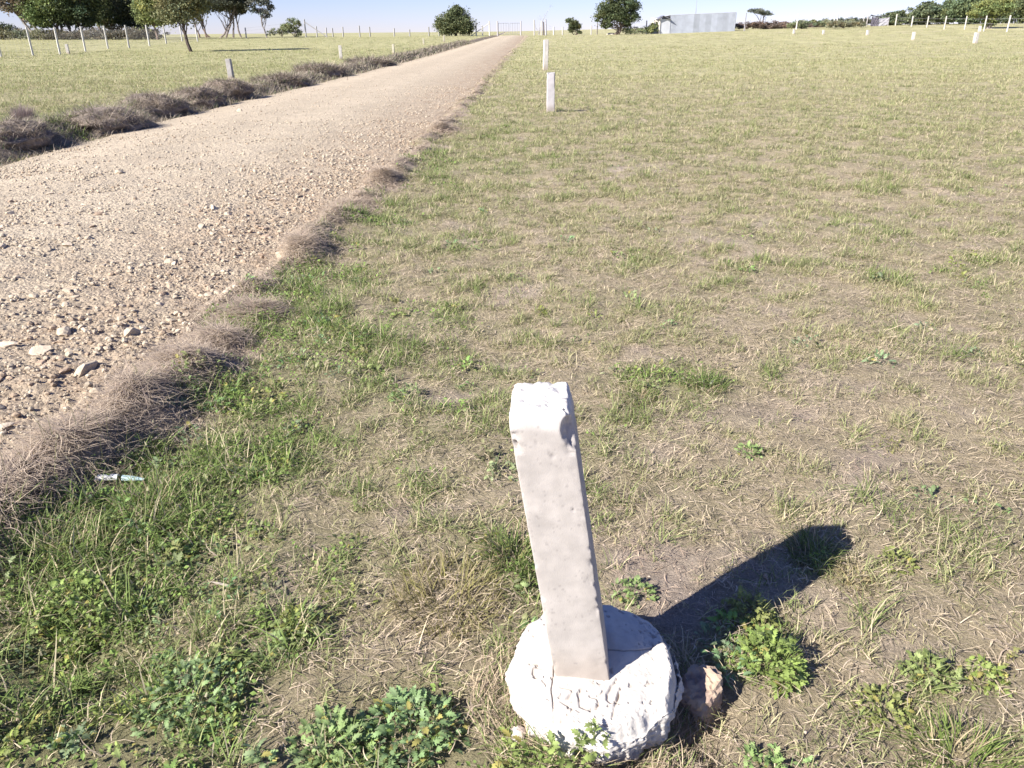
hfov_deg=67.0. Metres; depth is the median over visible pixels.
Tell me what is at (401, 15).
sky
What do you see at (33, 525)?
grass tuft
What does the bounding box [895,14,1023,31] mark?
wire fence
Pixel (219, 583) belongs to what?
dead leaf
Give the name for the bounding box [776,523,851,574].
grass tuft
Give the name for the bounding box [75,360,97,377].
stone
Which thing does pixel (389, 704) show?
leafy weed
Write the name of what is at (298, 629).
leafy weed
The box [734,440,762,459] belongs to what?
leafy weed
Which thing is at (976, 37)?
marker peg
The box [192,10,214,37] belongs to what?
grove tree
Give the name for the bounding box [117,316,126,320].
stone
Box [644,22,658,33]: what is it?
bush
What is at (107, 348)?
stone
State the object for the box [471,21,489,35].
wire fence
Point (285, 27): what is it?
bush
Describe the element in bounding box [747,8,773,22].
flat tree
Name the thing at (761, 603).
leafy weed
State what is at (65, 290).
stone
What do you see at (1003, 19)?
wood tree
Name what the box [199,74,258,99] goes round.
sod heap
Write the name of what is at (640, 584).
leafy weed
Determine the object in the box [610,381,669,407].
grass tuft
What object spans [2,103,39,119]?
dry shrub
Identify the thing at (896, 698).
leafy weed
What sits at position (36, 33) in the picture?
scrub
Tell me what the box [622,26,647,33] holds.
bush
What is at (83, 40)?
wire fence
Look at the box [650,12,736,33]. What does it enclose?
metal shed
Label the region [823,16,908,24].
wood
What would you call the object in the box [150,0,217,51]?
shade tree
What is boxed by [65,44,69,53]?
marker peg
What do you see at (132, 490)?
grass tuft
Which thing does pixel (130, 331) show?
stone
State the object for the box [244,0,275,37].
slim tree
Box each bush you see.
[0,22,17,38]
[266,27,291,37]
[280,17,302,36]
[432,4,479,35]
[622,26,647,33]
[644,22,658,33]
[786,19,853,28]
[825,19,866,27]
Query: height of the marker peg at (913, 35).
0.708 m
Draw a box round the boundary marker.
[505,382,683,765]
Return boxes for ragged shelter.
[863,15,889,26]
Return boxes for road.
[0,35,524,462]
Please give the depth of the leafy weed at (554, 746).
1.71 m
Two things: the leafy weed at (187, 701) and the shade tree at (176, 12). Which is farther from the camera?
the shade tree at (176, 12)
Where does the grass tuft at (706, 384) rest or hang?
on the ground at (352, 673)
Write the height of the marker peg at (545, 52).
1.240 m
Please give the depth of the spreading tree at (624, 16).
107.24 m
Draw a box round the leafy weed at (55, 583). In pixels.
[20,566,146,666]
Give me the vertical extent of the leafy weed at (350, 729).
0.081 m
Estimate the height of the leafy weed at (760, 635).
0.131 m
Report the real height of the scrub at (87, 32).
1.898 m
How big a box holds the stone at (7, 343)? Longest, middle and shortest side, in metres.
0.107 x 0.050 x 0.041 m
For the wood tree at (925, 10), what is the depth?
100.49 m
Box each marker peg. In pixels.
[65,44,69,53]
[225,59,234,78]
[338,45,342,58]
[543,39,548,70]
[546,72,554,111]
[911,32,915,39]
[972,32,978,42]
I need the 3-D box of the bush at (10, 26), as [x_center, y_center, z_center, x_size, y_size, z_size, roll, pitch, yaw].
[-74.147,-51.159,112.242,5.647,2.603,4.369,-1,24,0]
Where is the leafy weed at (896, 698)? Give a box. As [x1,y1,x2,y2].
[849,682,919,735]
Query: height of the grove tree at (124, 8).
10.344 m
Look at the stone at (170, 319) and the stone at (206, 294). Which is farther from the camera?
the stone at (206, 294)
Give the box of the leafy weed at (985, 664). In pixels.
[962,653,1011,697]
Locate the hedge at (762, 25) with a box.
[735,19,822,29]
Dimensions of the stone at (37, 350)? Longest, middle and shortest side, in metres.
0.112 x 0.071 x 0.035 m
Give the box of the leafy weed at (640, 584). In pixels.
[611,575,659,608]
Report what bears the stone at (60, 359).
on the road
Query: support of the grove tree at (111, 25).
on the ground at (352, 673)
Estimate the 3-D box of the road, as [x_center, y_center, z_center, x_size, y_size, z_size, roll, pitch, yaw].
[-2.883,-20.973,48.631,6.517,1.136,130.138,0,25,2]
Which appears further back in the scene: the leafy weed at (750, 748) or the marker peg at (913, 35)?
the marker peg at (913, 35)
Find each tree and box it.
[0,0,50,39]
[8,0,85,30]
[28,0,108,38]
[87,0,142,37]
[100,0,149,29]
[127,0,172,39]
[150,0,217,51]
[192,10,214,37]
[204,0,256,37]
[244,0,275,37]
[565,17,582,34]
[590,0,642,34]
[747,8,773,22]
[869,10,909,24]
[903,0,944,24]
[935,0,958,23]
[938,0,981,23]
[966,0,1016,28]
[980,0,1017,22]
[1003,0,1023,23]
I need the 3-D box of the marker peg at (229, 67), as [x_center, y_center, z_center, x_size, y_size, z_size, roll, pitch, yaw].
[-10.156,-11.316,27.871,0.196,0.744,0.184,1,25,3]
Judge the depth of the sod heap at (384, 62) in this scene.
38.33 m
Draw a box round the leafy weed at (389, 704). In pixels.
[353,684,471,767]
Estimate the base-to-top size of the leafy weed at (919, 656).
0.067 m
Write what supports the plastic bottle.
on the ground at (352, 673)
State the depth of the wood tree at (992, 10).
81.23 m
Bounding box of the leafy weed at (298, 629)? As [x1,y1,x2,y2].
[268,602,334,651]
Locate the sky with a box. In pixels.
[0,0,1014,34]
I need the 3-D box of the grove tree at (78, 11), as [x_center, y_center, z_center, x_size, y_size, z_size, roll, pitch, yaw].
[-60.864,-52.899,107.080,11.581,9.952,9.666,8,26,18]
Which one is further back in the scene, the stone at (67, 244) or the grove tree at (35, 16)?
the grove tree at (35, 16)
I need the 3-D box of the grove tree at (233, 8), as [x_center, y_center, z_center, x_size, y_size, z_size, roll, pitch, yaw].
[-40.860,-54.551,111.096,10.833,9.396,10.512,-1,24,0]
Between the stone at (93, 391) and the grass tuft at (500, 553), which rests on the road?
the stone at (93, 391)
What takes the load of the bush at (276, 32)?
on the ground at (352, 673)
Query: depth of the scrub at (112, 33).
101.99 m
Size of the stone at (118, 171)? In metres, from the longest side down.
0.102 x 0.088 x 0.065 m
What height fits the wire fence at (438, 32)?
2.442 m
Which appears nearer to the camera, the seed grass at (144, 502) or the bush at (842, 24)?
the seed grass at (144, 502)
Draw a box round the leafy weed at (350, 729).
[285,702,380,767]
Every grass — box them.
[0,397,318,759]
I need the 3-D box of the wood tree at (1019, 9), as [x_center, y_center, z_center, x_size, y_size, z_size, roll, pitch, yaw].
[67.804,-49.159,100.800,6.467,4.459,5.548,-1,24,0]
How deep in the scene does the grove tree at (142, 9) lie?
98.55 m
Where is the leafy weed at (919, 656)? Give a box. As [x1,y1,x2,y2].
[894,648,967,699]
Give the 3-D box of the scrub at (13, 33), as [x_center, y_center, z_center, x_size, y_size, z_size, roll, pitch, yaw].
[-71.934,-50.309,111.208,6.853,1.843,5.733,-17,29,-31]
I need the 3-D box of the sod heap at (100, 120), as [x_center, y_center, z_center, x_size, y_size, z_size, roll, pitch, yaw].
[-7.146,-4.649,13.669,1.924,0.869,2.167,-16,29,-30]
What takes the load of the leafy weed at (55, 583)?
on the ground at (352, 673)
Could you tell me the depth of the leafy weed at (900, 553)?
2.38 m
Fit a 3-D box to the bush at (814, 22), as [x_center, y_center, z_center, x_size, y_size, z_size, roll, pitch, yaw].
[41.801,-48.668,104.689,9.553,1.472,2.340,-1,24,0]
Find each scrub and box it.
[0,27,34,39]
[18,28,66,39]
[38,29,83,39]
[65,26,116,39]
[90,27,142,39]
[117,27,169,39]
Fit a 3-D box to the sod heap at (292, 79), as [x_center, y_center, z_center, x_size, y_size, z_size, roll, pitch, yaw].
[-7.336,-9.643,24.598,2.164,0.781,2.307,-1,24,0]
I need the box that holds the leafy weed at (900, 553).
[876,545,920,577]
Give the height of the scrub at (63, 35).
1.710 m
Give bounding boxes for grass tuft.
[0,495,130,609]
[76,466,215,545]
[382,542,515,643]
[467,514,534,585]
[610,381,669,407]
[671,362,738,394]
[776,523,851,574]
[828,556,877,599]
[879,698,1023,767]
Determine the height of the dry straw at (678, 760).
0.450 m
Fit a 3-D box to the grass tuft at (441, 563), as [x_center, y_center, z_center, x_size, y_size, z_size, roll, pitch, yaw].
[-0.185,0.597,2.255,0.414,0.129,0.430,-1,24,0]
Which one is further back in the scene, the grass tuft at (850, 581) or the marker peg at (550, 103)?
the marker peg at (550, 103)
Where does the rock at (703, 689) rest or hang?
on the ground at (352, 673)
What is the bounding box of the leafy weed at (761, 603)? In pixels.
[720,585,780,632]
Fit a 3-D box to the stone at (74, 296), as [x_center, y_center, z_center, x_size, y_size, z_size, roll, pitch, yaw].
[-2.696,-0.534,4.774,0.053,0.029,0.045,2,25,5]
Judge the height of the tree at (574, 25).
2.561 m
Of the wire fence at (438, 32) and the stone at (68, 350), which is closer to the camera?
the stone at (68, 350)
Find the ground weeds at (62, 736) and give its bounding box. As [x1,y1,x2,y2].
[0,116,1023,767]
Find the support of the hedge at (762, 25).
on the ground at (352, 673)
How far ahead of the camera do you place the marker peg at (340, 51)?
46.05 m
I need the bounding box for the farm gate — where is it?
[497,21,520,35]
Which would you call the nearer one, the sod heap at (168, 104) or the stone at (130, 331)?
the stone at (130, 331)
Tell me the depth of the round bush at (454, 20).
107.85 m
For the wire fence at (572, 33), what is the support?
on the ground at (352, 673)
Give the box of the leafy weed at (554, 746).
[492,718,610,767]
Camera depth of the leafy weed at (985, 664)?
1.97 m
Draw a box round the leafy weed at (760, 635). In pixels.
[724,622,814,699]
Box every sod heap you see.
[0,113,65,150]
[47,96,158,137]
[111,88,193,116]
[162,82,230,108]
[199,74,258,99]
[248,69,310,88]
[289,58,349,77]
[338,53,401,66]
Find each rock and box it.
[506,725,525,747]
[679,664,722,723]
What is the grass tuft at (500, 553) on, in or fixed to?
on the ground at (352, 673)
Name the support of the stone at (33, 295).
on the road
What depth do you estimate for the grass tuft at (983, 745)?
1.78 m
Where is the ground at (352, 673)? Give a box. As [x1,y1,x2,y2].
[0,23,1023,767]
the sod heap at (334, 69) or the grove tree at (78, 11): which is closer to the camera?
the sod heap at (334, 69)
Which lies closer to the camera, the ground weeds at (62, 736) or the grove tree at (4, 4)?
the ground weeds at (62, 736)
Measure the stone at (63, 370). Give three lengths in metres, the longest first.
0.084 x 0.047 x 0.040 m
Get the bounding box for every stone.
[0,341,17,346]
[0,422,14,428]
[28,293,38,298]
[29,345,51,355]
[35,360,46,365]
[56,326,70,335]
[57,355,64,360]
[59,367,70,373]
[62,242,71,245]
[62,288,70,292]
[64,348,73,352]
[69,295,79,298]
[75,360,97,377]
[85,235,93,239]
[89,388,100,393]
[102,346,111,350]
[115,170,123,173]
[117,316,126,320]
[124,327,140,336]
[164,258,176,263]
[166,318,175,321]
[204,292,214,296]
[260,234,269,238]
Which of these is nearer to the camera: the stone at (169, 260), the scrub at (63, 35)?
the stone at (169, 260)
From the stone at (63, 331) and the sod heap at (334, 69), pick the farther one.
the sod heap at (334, 69)
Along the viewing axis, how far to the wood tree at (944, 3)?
105.71 m
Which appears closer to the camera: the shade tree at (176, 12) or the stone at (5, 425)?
the stone at (5, 425)
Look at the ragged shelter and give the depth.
102.74 m
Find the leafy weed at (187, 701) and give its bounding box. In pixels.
[127,652,258,746]
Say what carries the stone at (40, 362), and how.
on the road
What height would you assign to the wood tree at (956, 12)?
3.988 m
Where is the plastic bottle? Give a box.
[95,474,143,480]
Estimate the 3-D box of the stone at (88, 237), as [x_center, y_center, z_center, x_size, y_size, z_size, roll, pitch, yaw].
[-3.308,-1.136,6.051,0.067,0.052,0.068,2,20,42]
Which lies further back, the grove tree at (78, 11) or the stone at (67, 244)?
the grove tree at (78, 11)
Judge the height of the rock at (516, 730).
0.046 m
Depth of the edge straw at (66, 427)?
3.65 m
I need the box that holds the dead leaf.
[209,581,230,587]
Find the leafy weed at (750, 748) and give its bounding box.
[733,740,788,767]
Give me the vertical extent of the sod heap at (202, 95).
0.790 m
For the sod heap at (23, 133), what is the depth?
11.30 m
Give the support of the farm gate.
on the ground at (352, 673)
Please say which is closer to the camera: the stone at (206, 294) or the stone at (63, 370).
the stone at (63, 370)
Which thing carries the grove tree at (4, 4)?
on the ground at (352, 673)
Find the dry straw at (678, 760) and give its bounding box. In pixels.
[0,70,1023,767]
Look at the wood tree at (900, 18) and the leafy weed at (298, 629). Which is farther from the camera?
the wood tree at (900, 18)
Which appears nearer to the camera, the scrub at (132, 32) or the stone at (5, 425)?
the stone at (5, 425)
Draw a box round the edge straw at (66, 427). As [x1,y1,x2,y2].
[0,39,510,618]
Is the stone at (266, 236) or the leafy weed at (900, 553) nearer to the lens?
the leafy weed at (900, 553)
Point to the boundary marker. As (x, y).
(583, 655)
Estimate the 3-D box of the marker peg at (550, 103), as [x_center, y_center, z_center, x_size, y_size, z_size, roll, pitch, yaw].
[0.779,-5.856,15.608,0.168,0.799,0.165,0,25,1]
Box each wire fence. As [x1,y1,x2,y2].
[0,25,197,56]
[245,19,439,37]
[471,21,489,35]
[534,20,646,34]
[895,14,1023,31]
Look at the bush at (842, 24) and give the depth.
98.63 m

